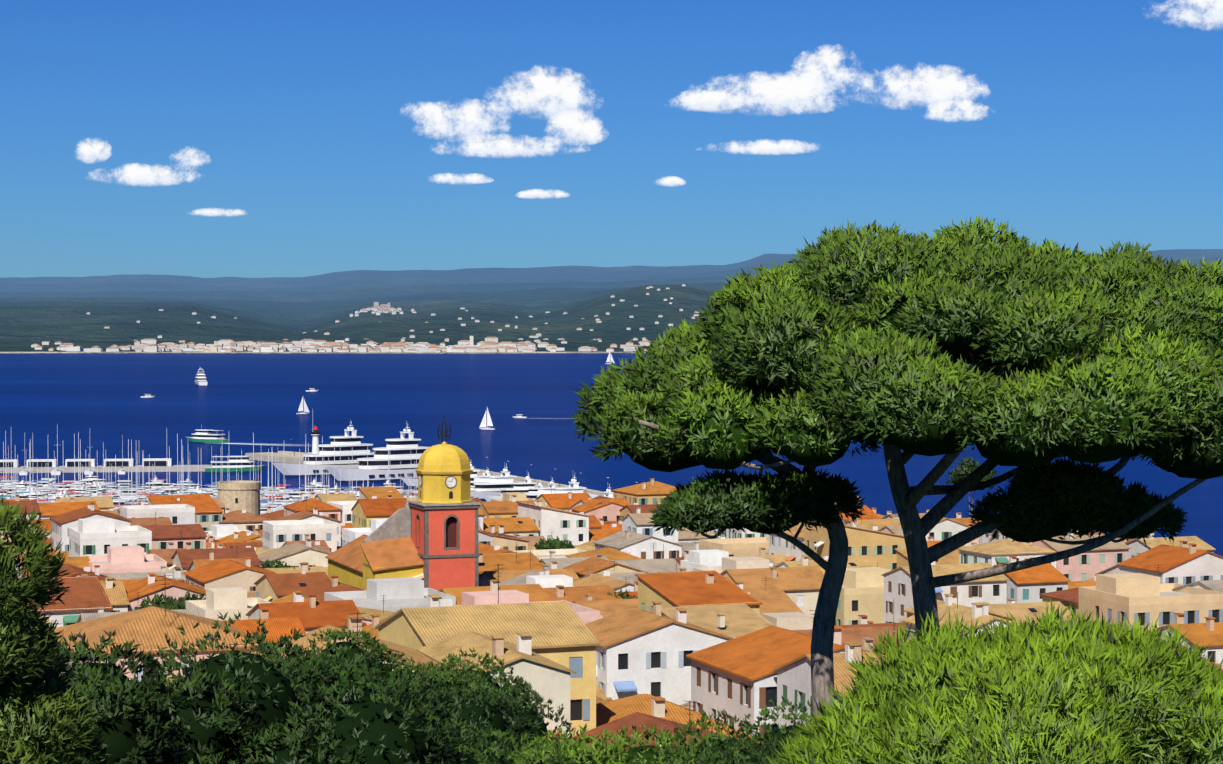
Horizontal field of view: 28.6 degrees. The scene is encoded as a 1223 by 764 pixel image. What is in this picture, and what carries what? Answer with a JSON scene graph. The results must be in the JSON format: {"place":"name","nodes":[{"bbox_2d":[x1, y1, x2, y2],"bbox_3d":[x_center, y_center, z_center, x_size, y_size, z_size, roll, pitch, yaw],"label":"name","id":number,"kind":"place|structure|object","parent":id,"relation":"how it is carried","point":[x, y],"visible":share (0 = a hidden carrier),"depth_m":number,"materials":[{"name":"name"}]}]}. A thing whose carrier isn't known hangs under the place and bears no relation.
{"place":"outdoors","nodes":[
{"label":"outdoors","id":0,"kind":"place"},
{"bbox_2d":[0,215,1222,763],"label":"tree","id":1,"kind":"object","parent":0,"point":[1172,699],"depth_m":52.85,"materials":[{"name":"green plant"}]},
{"bbox_2d":[0,239,1222,763],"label":"foliage","id":2,"kind":"object","parent":1,"relation":"attached to","point":[120,731],"visible":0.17,"depth_m":52.90,"materials":[{"name":"green plant"}]},
{"bbox_2d":[0,353,1222,556],"bbox_3d":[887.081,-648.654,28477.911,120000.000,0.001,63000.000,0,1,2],"label":"sea water","id":3,"kind":"structure","parent":0,"point":[98,403],"depth_m":1473.41,"materials":[{"name":"blue liquid"}]},
{"bbox_2d":[0,352,614,514],"bbox_3d":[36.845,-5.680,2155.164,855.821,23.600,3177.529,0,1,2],"label":"boats","id":4,"kind":"object","parent":3,"relation":"on","point":[347,458],"visible":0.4,"depth_m":815.66,"materials":[{"name":"white plastic"}]},
{"bbox_2d":[218,418,566,445],"bbox_3d":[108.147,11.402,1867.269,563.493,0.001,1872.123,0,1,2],"label":"wake foam","id":5,"kind":"object","parent":3,"relation":"on","point":[308,445],"visible":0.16,"depth_m":1143.68,"materials":[{"name":"white"}]},
{"bbox_2d":[0,249,1222,352],"bbox_3d":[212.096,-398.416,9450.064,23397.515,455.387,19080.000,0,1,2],"label":"hills","id":6,"kind":"structure","parent":0,"point":[40,310],"depth_m":7579.45,"materials":[{"name":"green plant"}]},
{"bbox_2d":[0,425,640,495],"bbox_3d":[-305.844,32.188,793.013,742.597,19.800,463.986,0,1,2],"label":"harbour mole quays","id":7,"kind":"object","parent":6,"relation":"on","point":[156,465],"visible":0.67,"depth_m":926.97,"materials":[{"name":"grey concrete"}]},
{"bbox_2d":[31,284,699,351],"bbox_3d":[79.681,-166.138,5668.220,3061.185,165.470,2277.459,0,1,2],"label":"shore town","id":8,"kind":"object","parent":6,"relation":"on","point":[490,344],"visible":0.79,"depth_m":4677.05,"materials":[{"name":"tile"}]},
{"bbox_2d":[0,416,1222,749],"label":"town buildings","id":9,"kind":"structure","parent":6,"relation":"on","point":[440,566],"depth_m":314.68,"materials":[{"name":"tile"}]},
{"bbox_2d":[0,0,1222,277],"label":"sky","id":10,"kind":"structure","parent":0,"point":[194,138],"materials":[{"name":"blue"}]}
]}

